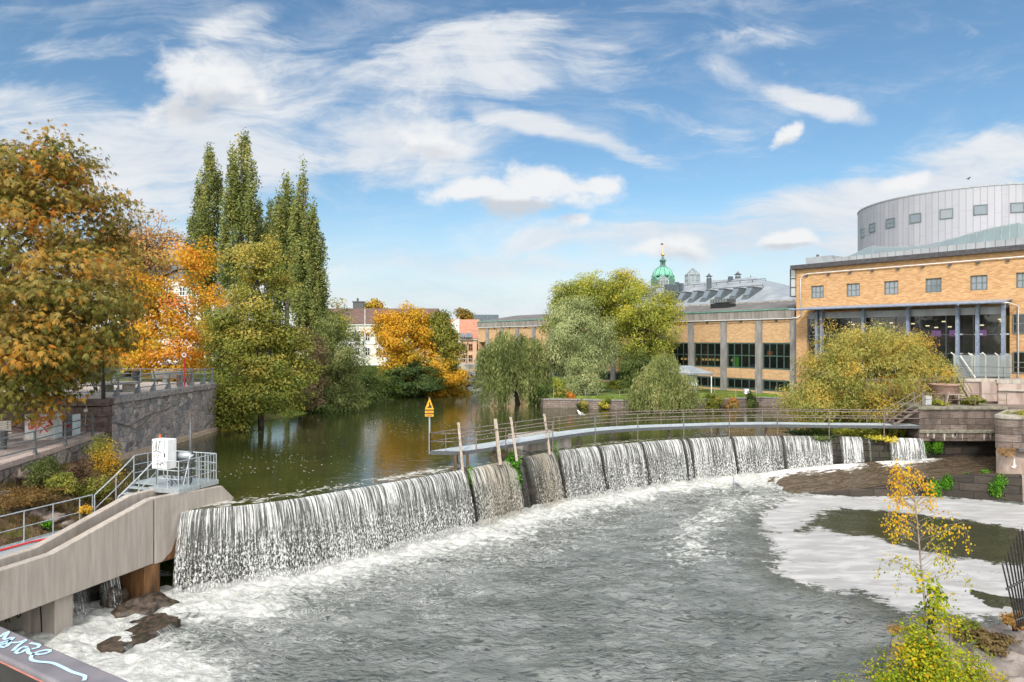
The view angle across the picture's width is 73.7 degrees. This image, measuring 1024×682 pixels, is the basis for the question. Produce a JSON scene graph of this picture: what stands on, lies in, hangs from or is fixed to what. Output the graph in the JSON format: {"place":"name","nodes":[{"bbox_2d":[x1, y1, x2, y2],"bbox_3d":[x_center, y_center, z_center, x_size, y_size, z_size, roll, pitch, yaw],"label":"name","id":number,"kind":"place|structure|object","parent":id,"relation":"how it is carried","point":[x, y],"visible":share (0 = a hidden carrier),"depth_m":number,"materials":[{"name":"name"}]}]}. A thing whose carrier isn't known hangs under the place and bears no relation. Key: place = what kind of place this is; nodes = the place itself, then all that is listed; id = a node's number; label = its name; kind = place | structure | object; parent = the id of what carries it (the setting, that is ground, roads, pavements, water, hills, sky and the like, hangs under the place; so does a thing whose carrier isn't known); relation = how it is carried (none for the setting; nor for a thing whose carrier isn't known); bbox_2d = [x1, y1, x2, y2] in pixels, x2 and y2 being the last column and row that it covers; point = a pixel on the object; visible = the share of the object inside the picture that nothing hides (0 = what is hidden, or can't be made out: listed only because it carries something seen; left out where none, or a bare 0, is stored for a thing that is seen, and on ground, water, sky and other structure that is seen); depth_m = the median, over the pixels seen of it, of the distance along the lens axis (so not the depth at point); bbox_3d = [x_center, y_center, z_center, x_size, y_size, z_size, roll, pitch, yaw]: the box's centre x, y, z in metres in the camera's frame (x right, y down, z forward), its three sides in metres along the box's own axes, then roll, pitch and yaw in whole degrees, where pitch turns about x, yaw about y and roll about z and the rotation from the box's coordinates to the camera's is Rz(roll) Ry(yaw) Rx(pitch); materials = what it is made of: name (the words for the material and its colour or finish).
{"place":"outdoors","nodes":[
{"label":"outdoors","id":0,"kind":"place"},
{"bbox_2d":[0,432,103,460],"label":"path","id":1,"kind":"structure","parent":0,"point":[18,447],"depth_m":32.98,"materials":[{"name":"concrete"}]},
{"bbox_2d":[24,413,61,439],"bbox_3d":[-23.956,4.361,34.880,1.564,1.298,0.601,0,0,0],"label":"utility cabinet","id":2,"kind":"object","parent":1,"relation":"on","point":[42,433],"visible":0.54,"depth_m":34.58,"materials":[{"name":"metal"}]},
{"bbox_2d":[0,415,94,456],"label":"path railing","id":3,"kind":"object","parent":1,"relation":"on","point":[35,446],"visible":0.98,"depth_m":31.17,"materials":[{"name":"metal"}]},
{"bbox_2d":[62,414,79,436],"bbox_3d":[-23.142,4.420,35.679,0.794,1.179,0.601,0,0,0],"label":"utility cabinet","id":4,"kind":"object","parent":1,"relation":"on","point":[72,418],"visible":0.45,"depth_m":35.41,"materials":[{"name":"metal"}]},
{"bbox_2d":[0,119,168,431],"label":"chestnut tree","id":5,"kind":"object","parent":1,"relation":"on","point":[42,331],"visible":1,"depth_m":33.48,"materials":[{"name":"orange plant"}]},
{"bbox_2d":[0,453,141,545],"bbox_3d":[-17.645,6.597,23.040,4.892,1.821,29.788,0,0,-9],"label":"leafy bank","id":6,"kind":"structure","parent":0,"point":[32,529],"depth_m":27.05,"materials":[{"name":"plant"}]},
{"bbox_2d":[0,483,65,509],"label":"shrub","id":7,"kind":"object","parent":6,"relation":"on","point":[30,496],"visible":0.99,"depth_m":26.02,"materials":[{"name":"brown plant"}]},
{"bbox_2d":[19,454,62,489],"bbox_3d":[-19.079,5.368,27.915,1.513,1.569,1.672,0,0,0],"label":"shrub","id":8,"kind":"object","parent":6,"relation":"on","point":[40,472],"visible":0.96,"depth_m":27.49,"materials":[{"name":"green plant"}]},
{"bbox_2d":[0,494,92,555],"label":"steel walkway","id":9,"kind":"structure","parent":6,"relation":"on","point":[14,549],"depth_m":24.10,"materials":[{"name":"metal"}]},
{"bbox_2d":[94,456,155,511],"bbox_3d":[-15.422,6.009,27.288,1.248,2.452,2.007,0,0,19],"label":"steel stair","id":10,"kind":"object","parent":9,"relation":"on","point":[130,488],"visible":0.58,"depth_m":27.54,"materials":[{"name":"metal"}]},
{"bbox_2d":[0,433,107,483],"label":"bank wall","id":11,"kind":"structure","parent":6,"relation":"on","point":[69,452],"depth_m":31.97,"materials":[{"name":"grey stone"}]},
{"bbox_2d":[44,471,77,496],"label":"shrub","id":12,"kind":"object","parent":6,"relation":"on","point":[65,482],"visible":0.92,"depth_m":27.02,"materials":[{"name":"green plant"}]},
{"bbox_2d":[61,455,95,489],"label":"shrub","id":13,"kind":"object","parent":6,"relation":"on","point":[79,471],"visible":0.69,"depth_m":28.86,"materials":[{"name":"brown plant"}]},
{"bbox_2d":[68,474,114,502],"bbox_3d":[-17.831,6.297,29.046,1.976,1.409,1.784,0,0,32],"label":"shrub","id":14,"kind":"object","parent":6,"relation":"on","point":[85,491],"visible":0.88,"depth_m":28.88,"materials":[{"name":"green plant"}]},
{"bbox_2d":[79,431,119,470],"bbox_3d":[-20.264,5.426,33.702,1.861,1.889,2.064,0,0,0],"label":"shrub","id":15,"kind":"object","parent":6,"relation":"on","point":[100,443],"visible":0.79,"depth_m":33.44,"materials":[{"name":"yellow plant"}]},
{"bbox_2d":[85,439,125,481],"bbox_3d":[-19.621,5.862,32.944,1.784,2.311,1.951,0,0,-44],"label":"shrub","id":16,"kind":"object","parent":6,"relation":"on","point":[101,456],"visible":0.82,"depth_m":32.88,"materials":[{"name":"yellow plant"}]},
{"bbox_2d":[3,380,207,398],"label":"terrace paving","id":17,"kind":"structure","parent":0,"point":[110,394],"depth_m":45.18,"materials":[{"name":"stone"}]},
{"bbox_2d":[68,349,123,393],"bbox_3d":[-24.844,1.499,40.530,3.016,3.521,3.179,0,0,0],"label":"shrub","id":18,"kind":"object","parent":17,"relation":"on","point":[99,370],"visible":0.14,"depth_m":40.57,"materials":[{"name":"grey plant"}]},
{"bbox_2d":[98,381,137,391],"bbox_3d":[-25.111,2.890,43.500,2.440,0.620,2.440,0,0,0],"label":"stone table","id":19,"kind":"object","parent":17,"relation":"on","point":[128,385],"visible":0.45,"depth_m":43.26,"materials":[{"name":"stone"}]},
{"bbox_2d":[92,235,236,381],"bbox_3d":[-31.951,-2.889,61.274,12.060,13.688,17.090,0,0,-38],"label":"maple tree","id":20,"kind":"object","parent":17,"relation":"on","point":[166,302],"visible":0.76,"depth_m":59.72,"materials":[{"name":"orange plant"}]},
{"bbox_2d":[49,343,882,586],"bbox_3d":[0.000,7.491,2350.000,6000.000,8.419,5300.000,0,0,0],"label":"ground","id":21,"kind":"structure","parent":0,"point":[169,565],"depth_m":69.28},
{"bbox_2d":[0,383,218,461],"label":"terrace wall","id":22,"kind":"structure","parent":21,"relation":"on","point":[133,424],"depth_m":41.80,"materials":[{"name":"grey stone"}]},
{"bbox_2d":[58,368,213,398],"bbox_3d":[-26.680,2.640,45.100,8.120,1.120,14.600,0,0,0],"label":"terrace railing","id":23,"kind":"object","parent":22,"relation":"on","point":[152,388],"visible":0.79,"depth_m":45.28,"materials":[{"name":"metal"}]},
{"bbox_2d":[0,485,232,634],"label":"fish ladder","id":24,"kind":"object","parent":21,"relation":"on","point":[129,540],"visible":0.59,"depth_m":23.93,"materials":[{"name":"concrete"}]},
{"bbox_2d":[131,450,218,493],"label":"service platform","id":25,"kind":"structure","parent":24,"relation":"on","point":[163,485],"depth_m":28.19,"materials":[{"name":"metal"}]},
{"bbox_2d":[152,434,180,485],"bbox_3d":[-14.071,4.840,27.789,0.998,2.080,0.604,0,0,19],"label":"control cabinet","id":26,"kind":"object","parent":25,"relation":"on","point":[163,448],"visible":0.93,"depth_m":27.61,"materials":[{"name":"metal"}]},
{"bbox_2d":[176,451,193,484],"bbox_3d":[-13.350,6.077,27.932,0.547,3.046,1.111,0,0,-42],"label":"gate motor","id":27,"kind":"object","parent":25,"relation":"on","point":[181,455],"visible":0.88,"depth_m":27.94,"materials":[{"name":"metal"}]},
{"bbox_2d":[80,203,228,371],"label":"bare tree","id":28,"kind":"object","parent":21,"relation":"on","point":[159,245],"visible":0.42,"depth_m":67.60,"materials":[{"name":"orange plant"}]},
{"bbox_2d":[76,261,235,358],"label":"city house","id":29,"kind":"structure","parent":21,"relation":"on","point":[183,293],"depth_m":118.00,"materials":[{"name":"white paint"}]},
{"bbox_2d":[181,141,225,368],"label":"poplar","id":30,"kind":"object","parent":21,"relation":"on","point":[202,218],"visible":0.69,"depth_m":83.17,"materials":[{"name":"green plant"}]},
{"bbox_2d":[192,312,267,431],"bbox_3d":[-23.105,2.327,55.154,7.060,10.046,9.830,0,0,0],"label":"leaning alder","id":31,"kind":"object","parent":21,"relation":"on","point":[220,360],"visible":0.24,"depth_m":55.65,"materials":[{"name":"green plant"}]},
{"bbox_2d":[215,127,267,318],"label":"poplar","id":32,"kind":"object","parent":21,"relation":"on","point":[241,215],"visible":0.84,"depth_m":80.73,"materials":[{"name":"green plant"}]},
{"bbox_2d":[195,234,329,428],"bbox_3d":[-19.975,-0.458,53.877,10.351,16.168,8.232,0,0,0],"label":"alder tree","id":33,"kind":"object","parent":21,"relation":"on","point":[260,338],"visible":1,"depth_m":53.10,"materials":[{"name":"green plant"}]},
{"bbox_2d":[261,197,273,364],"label":"poplar","id":34,"kind":"object","parent":21,"relation":"on","point":[266,226],"visible":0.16,"depth_m":88.01,"materials":[{"name":"green plant"}]},
{"bbox_2d":[266,169,295,368],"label":"poplar","id":35,"kind":"object","parent":21,"relation":"on","point":[281,221],"visible":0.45,"depth_m":79.50,"materials":[{"name":"green plant"}]},
{"bbox_2d":[284,154,330,357],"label":"poplar","id":36,"kind":"object","parent":21,"relation":"on","point":[308,254],"visible":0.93,"depth_m":76.85,"materials":[{"name":"green plant"}]},
{"bbox_2d":[288,325,330,410],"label":"dusty shrub","id":37,"kind":"object","parent":21,"relation":"on","point":[318,353],"visible":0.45,"depth_m":65.11,"materials":[{"name":"green plant"}]},
{"bbox_2d":[290,396,346,412],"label":"shrub","id":38,"kind":"object","parent":21,"relation":"on","point":[329,408],"visible":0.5,"depth_m":64.70,"materials":[{"name":"green plant"}]},
{"bbox_2d":[307,297,352,357],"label":"yellowing tree","id":39,"kind":"object","parent":21,"relation":"on","point":[338,305],"visible":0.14,"depth_m":81.68,"materials":[{"name":"green plant"}]},
{"bbox_2d":[305,305,375,410],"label":"grey willow","id":40,"kind":"object","parent":21,"relation":"on","point":[348,394],"visible":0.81,"depth_m":68.37,"materials":[{"name":"green plant"}]},
{"bbox_2d":[296,298,439,364],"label":"white house","id":41,"kind":"structure","parent":21,"relation":"on","point":[361,315],"depth_m":125.36,"materials":[{"name":"paint"}]},
{"bbox_2d":[358,368,394,401],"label":"shrub","id":42,"kind":"object","parent":21,"relation":"on","point":[375,385],"visible":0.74,"depth_m":78.31,"materials":[{"name":"green plant"}]},
{"bbox_2d":[360,300,441,381],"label":"golden tree","id":43,"kind":"object","parent":21,"relation":"on","point":[394,329],"visible":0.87,"depth_m":84.42,"materials":[{"name":"yellow plant"}]},
{"bbox_2d":[379,358,446,396],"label":"dark spreading tree","id":44,"kind":"object","parent":21,"relation":"on","point":[419,385],"visible":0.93,"depth_m":81.48,"materials":[{"name":"green plant"}]},
{"bbox_2d":[425,309,467,372],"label":"tree","id":45,"kind":"object","parent":21,"relation":"on","point":[445,334],"visible":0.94,"depth_m":85.22,"materials":[{"name":"green plant"}]},
{"bbox_2d":[424,350,471,396],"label":"golden shrub","id":46,"kind":"object","parent":21,"relation":"on","point":[455,380],"visible":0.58,"depth_m":84.09,"materials":[{"name":"yellow plant"}]},
{"bbox_2d":[449,319,479,370],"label":"peach house","id":47,"kind":"structure","parent":21,"relation":"on","point":[468,330],"depth_m":128.00,"materials":[{"name":"pink paint"}]},
{"bbox_2d":[470,326,554,407],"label":"weeping willow","id":48,"kind":"object","parent":21,"relation":"on","point":[504,363],"visible":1,"depth_m":71.59,"materials":[{"name":"green plant"}]},
{"bbox_2d":[477,301,795,397],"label":"brick hall","id":49,"kind":"structure","parent":21,"relation":"on","point":[743,346],"depth_m":77.47,"materials":[{"name":"brown brick"}]},
{"bbox_2d":[667,343,687,365],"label":"window","id":50,"kind":"structure","parent":49,"relation":"in","point":[681,352],"depth_m":83.23,"materials":[{"name":"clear glass"}]},
{"bbox_2d":[694,343,719,366],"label":"window","id":51,"kind":"structure","parent":49,"relation":"in","point":[705,354],"depth_m":79.96,"materials":[{"name":"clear glass"}]},
{"bbox_2d":[697,376,719,387],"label":"window","id":52,"kind":"structure","parent":49,"relation":"in","point":[705,380],"depth_m":79.88,"materials":[{"name":"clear glass"}]},
{"bbox_2d":[710,298,735,310],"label":"roof skylight","id":53,"kind":"object","parent":49,"relation":"on","point":[725,303],"visible":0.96,"depth_m":82.22,"materials":[{"name":"black paint"}]},
{"bbox_2d":[727,343,754,368],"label":"window","id":54,"kind":"structure","parent":49,"relation":"in","point":[739,355],"depth_m":76.10,"materials":[{"name":"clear glass"}]},
{"bbox_2d":[727,378,754,389],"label":"window","id":55,"kind":"structure","parent":49,"relation":"in","point":[737,383],"depth_m":76.10,"materials":[{"name":"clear glass"}]},
{"bbox_2d":[763,343,789,369],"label":"window","id":56,"kind":"structure","parent":49,"relation":"in","point":[776,356],"depth_m":72.50,"materials":[{"name":"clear glass"}]},
{"bbox_2d":[763,379,789,391],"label":"window","id":57,"kind":"structure","parent":49,"relation":"in","point":[768,385],"depth_m":72.74,"materials":[{"name":"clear glass"}]},
{"bbox_2d":[536,397,785,408],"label":"quay wall","id":58,"kind":"structure","parent":21,"relation":"on","point":[593,403],"depth_m":69.26,"materials":[{"name":"stone"}]},
{"bbox_2d":[704,391,728,408],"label":"shrub","id":59,"kind":"object","parent":58,"relation":"attached to","point":[714,401],"visible":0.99,"depth_m":68.11,"materials":[{"name":"green plant"}]},
{"bbox_2d":[650,243,674,285],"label":"domed tower","id":60,"kind":"structure","parent":21,"relation":"on","point":[661,270],"depth_m":143.38,"materials":[{"name":"green metal"}]},
{"bbox_2d":[622,349,705,414],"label":"weeping willow","id":61,"kind":"object","parent":21,"relation":"on","point":[655,387],"visible":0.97,"depth_m":65.55,"materials":[{"name":"green plant"}]},
{"bbox_2d":[670,366,714,392],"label":"garden pavilion","id":62,"kind":"structure","parent":21,"relation":"on","point":[695,371],"depth_m":73.95,"materials":[{"name":"white paint"}]},
{"bbox_2d":[609,272,795,306],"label":"metal roofed hall","id":63,"kind":"structure","parent":21,"relation":"on","point":[740,290],"depth_m":92.12,"materials":[{"name":"metal"}]},
{"bbox_2d":[832,428,903,442],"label":"shrub","id":64,"kind":"object","parent":21,"relation":"on","point":[871,433],"visible":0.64,"depth_m":49.31,"materials":[{"name":"yellow plant"}]},
{"bbox_2d":[774,318,970,430],"bbox_3d":[27.482,2.669,53.661,15.729,9.191,10.752,0,0,0],"label":"bush","id":65,"kind":"object","parent":21,"relation":"on","point":[852,352],"visible":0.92,"depth_m":51.42,"materials":[{"name":"yellow plant"}]},
{"bbox_2d":[789,237,1023,402],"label":"brick theatre","id":66,"kind":"structure","parent":21,"relation":"on","point":[854,290],"depth_m":60.40,"materials":[{"name":"brick"}]},
{"bbox_2d":[926,278,940,292],"bbox_3d":[36.651,-4.827,59.275,0.110,1.238,1.262,0,0,-39],"label":"window","id":67,"kind":"structure","parent":66,"relation":"in","point":[932,284],"depth_m":59.31,"materials":[{"name":"grey glass"}]},
{"bbox_2d":[850,222,1023,255],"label":"glass skirt","id":68,"kind":"object","parent":66,"relation":"on","point":[1011,231],"visible":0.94,"depth_m":59.80,"materials":[{"name":"teal"}]},
{"bbox_2d":[857,182,1023,310],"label":"zinc drum","id":69,"kind":"object","parent":66,"relation":"on","point":[923,218],"visible":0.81,"depth_m":73.42,"materials":[{"name":"grey metal"}]},
{"bbox_2d":[971,275,986,290],"bbox_3d":[38.773,-4.827,56.636,0.110,1.238,1.241,0,0,-39],"label":"window","id":70,"kind":"structure","parent":66,"relation":"in","point":[978,282],"depth_m":56.62,"materials":[{"name":"grey glass"}]},
{"bbox_2d":[807,370,1009,415],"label":"terrace","id":71,"kind":"structure","parent":21,"relation":"on","point":[983,385],"depth_m":52.49,"materials":[{"name":"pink stone"}]},
{"bbox_2d":[879,400,1023,458],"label":"stone abutment","id":72,"kind":"object","parent":21,"relation":"on","point":[963,430],"visible":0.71,"depth_m":47.70,"materials":[{"name":"stone"}]},
{"bbox_2d":[928,383,959,403],"bbox_3d":[32.016,3.870,50.600,2.040,1.420,2.025,0,0,0],"label":"clay tub","id":73,"kind":"object","parent":72,"relation":"on","point":[944,387],"visible":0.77,"depth_m":49.84,"materials":[{"name":"ceramic"}]},
{"bbox_2d":[978,377,1023,404],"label":"stone wall","id":74,"kind":"structure","parent":21,"relation":"on","point":[1013,388],"depth_m":51.76,"materials":[{"name":"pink stone"}]},
{"bbox_2d":[0,0,1023,337],"label":"sky","id":75,"kind":"structure","parent":0,"point":[480,156],"materials":[{"name":"blue"}]},
{"bbox_2d":[5,472,1023,681],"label":"river water","id":76,"kind":"structure","parent":0,"point":[754,577],"depth_m":26.28,"materials":[{"name":"liquid"}]},
{"bbox_2d":[73,578,115,603],"bbox_3d":[-16.395,9.525,25.486,2.766,2.950,1.090,0,0,-41],"label":"side weir","id":77,"kind":"object","parent":76,"relation":"in","point":[94,593],"visible":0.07,"depth_m":25.53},
{"bbox_2d":[99,585,129,608],"bbox_3d":[-14.783,9.944,25.349,0.896,1.803,1.096,0,0,0],"label":"rock","id":78,"kind":"object","parent":76,"relation":"in","point":[107,600],"visible":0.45,"depth_m":25.10,"materials":[{"name":"stone"}]},
{"bbox_2d":[97,615,180,653],"bbox_3d":[-12.368,10.205,22.719,1.100,1.188,2.339,0,0,20],"label":"rock","id":79,"kind":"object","parent":76,"relation":"in","point":[145,631],"depth_m":22.59,"materials":[{"name":"stone"}]},
{"bbox_2d":[110,591,179,623],"bbox_3d":[-13.079,9.854,24.689,2.432,1.129,2.352,0,0,-36],"label":"rock","id":80,"kind":"object","parent":76,"relation":"in","point":[149,604],"visible":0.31,"depth_m":24.59,"materials":[{"name":"stone"}]},
{"bbox_2d":[182,436,922,589],"bbox_3d":[6.214,8.690,40.892,46.841,3.820,8.094,0,0,-26],"label":"weir","id":81,"kind":"object","parent":76,"relation":"in","point":[881,450],"visible":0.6,"depth_m":35.78,"materials":[{"name":"liquid"}]},
{"bbox_2d":[430,392,923,465],"bbox_3d":[11.317,5.714,45.150,35.363,4.172,6.970,0,0,-20],"label":"footbridge","id":82,"kind":"object","parent":81,"relation":"on","point":[476,448],"visible":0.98,"depth_m":47.20,"materials":[{"name":"grey metal"}]},
{"bbox_2d":[807,474,1022,502],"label":"stone ledge","id":83,"kind":"object","parent":76,"relation":"in","point":[971,486],"visible":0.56,"depth_m":43.38,"materials":[{"name":"stone"}]},
{"bbox_2d":[988,473,1008,499],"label":"fern","id":84,"kind":"object","parent":83,"relation":"on","point":[998,484],"visible":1,"depth_m":42.55,"materials":[{"name":"plant"}]},
{"bbox_2d":[883,622,1023,681],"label":"rock shelf","id":85,"kind":"object","parent":76,"relation":"in","point":[1011,665],"visible":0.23,"depth_m":18.82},
{"bbox_2d":[831,602,1010,681],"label":"foreground bush","id":86,"kind":"object","parent":85,"relation":"on","point":[926,663],"visible":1,"depth_m":16.85,"materials":[{"name":"green plant"}]},
{"bbox_2d":[910,567,957,637],"bbox_3d":[11.165,7.030,18.056,1.116,1.877,1.113,0,0,0],"label":"shrub","id":87,"kind":"object","parent":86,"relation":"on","point":[939,600],"visible":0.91,"depth_m":18.07,"materials":[{"name":"green plant"}]},
{"bbox_2d":[873,459,975,623],"bbox_3d":[12.324,6.070,20.364,2.612,5.116,1.567,0,0,0],"label":"birch sapling","id":88,"kind":"object","parent":85,"relation":"on","point":[924,487],"visible":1,"depth_m":20.39,"materials":[{"name":"yellow plant"}]},
{"bbox_2d":[947,625,1021,656],"bbox_3d":[13.469,8.473,19.522,1.683,0.645,1.724,0,0,0],"label":"shrub","id":89,"kind":"object","parent":85,"relation":"on","point":[998,641],"visible":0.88,"depth_m":19.19,"materials":[{"name":"brown plant"}]},
{"bbox_2d":[999,610,1023,631],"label":"shrub","id":90,"kind":"object","parent":85,"relation":"on","point":[1007,619],"visible":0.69,"depth_m":19.94,"materials":[{"name":"orange plant"}]},
{"bbox_2d":[1002,529,1023,627],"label":"iron fan","id":91,"kind":"object","parent":85,"relation":"on","point":[1020,617],"visible":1,"depth_m":18.46},
{"bbox_2d":[995,409,1023,500],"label":"stone pillar","id":92,"kind":"structure","parent":76,"relation":"in","point":[1009,431],"depth_m":42.64,"materials":[{"name":"stone"}]},
{"bbox_2d":[118,379,935,509],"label":"water","id":93,"kind":"structure","parent":0,"point":[316,453],"depth_m":46.89,"materials":[{"name":"liquid"}]},
{"bbox_2d":[508,430,570,450],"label":"concrete block","id":94,"kind":"structure","parent":93,"relation":"in","point":[565,442],"depth_m":43.25,"materials":[{"name":"concrete"}]},
{"bbox_2d":[782,428,835,441],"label":"shrub","id":95,"kind":"object","parent":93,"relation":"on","point":[820,434],"visible":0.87,"depth_m":49.38,"materials":[{"name":"green plant"}]},
{"bbox_2d":[172,436,926,594],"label":"waterfall","id":96,"kind":"structure","parent":0,"point":[269,513],"depth_m":33.69,"materials":[{"name":"liquid"}]},
{"bbox_2d":[504,451,524,491],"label":"fern","id":97,"kind":"object","parent":96,"relation":"on","point":[515,464],"visible":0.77,"depth_m":38.70,"materials":[{"name":"plant"}]},
{"bbox_2d":[527,378,791,400],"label":"lawn","id":98,"kind":"structure","parent":0,"point":[703,398],"depth_m":72.20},
{"bbox_2d":[540,295,624,391],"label":"pale willow","id":99,"kind":"object","parent":98,"relation":"on","point":[592,343],"visible":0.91,"depth_m":73.64,"materials":[{"name":"green plant"}]},
{"bbox_2d":[562,354,605,396],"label":"silver shrub","id":100,"kind":"object","parent":98,"relation":"on","point":[588,380],"visible":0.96,"depth_m":70.50,"materials":[{"name":"green plant"}]},
{"bbox_2d":[536,269,639,358],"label":"tall willow","id":101,"kind":"object","parent":98,"relation":"on","point":[586,288],"visible":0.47,"depth_m":81.58,"materials":[{"name":"green plant"}]},
{"bbox_2d":[614,346,652,392],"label":"dark willow","id":102,"kind":"object","parent":98,"relation":"on","point":[631,367],"visible":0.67,"depth_m":72.41,"materials":[{"name":"green plant"}]},
{"bbox_2d":[602,267,688,362],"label":"yellow willow","id":103,"kind":"object","parent":98,"relation":"on","point":[629,312],"visible":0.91,"depth_m":76.91,"materials":[{"name":"green plant"}]},
{"bbox_2d":[756,456,999,493],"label":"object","id":104,"kind":"structure","parent":0,"point":[834,477],"depth_m":46.05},
{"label":"viewing bridge deck","id":105,"kind":"structure","parent":0,"visible":0},
{"bbox_2d":[0,627,127,681],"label":"bridge handrail","id":106,"kind":"object","parent":105,"relation":"on","point":[23,659],"visible":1,"depth_m":1.18,"materials":[{"name":"metal"}]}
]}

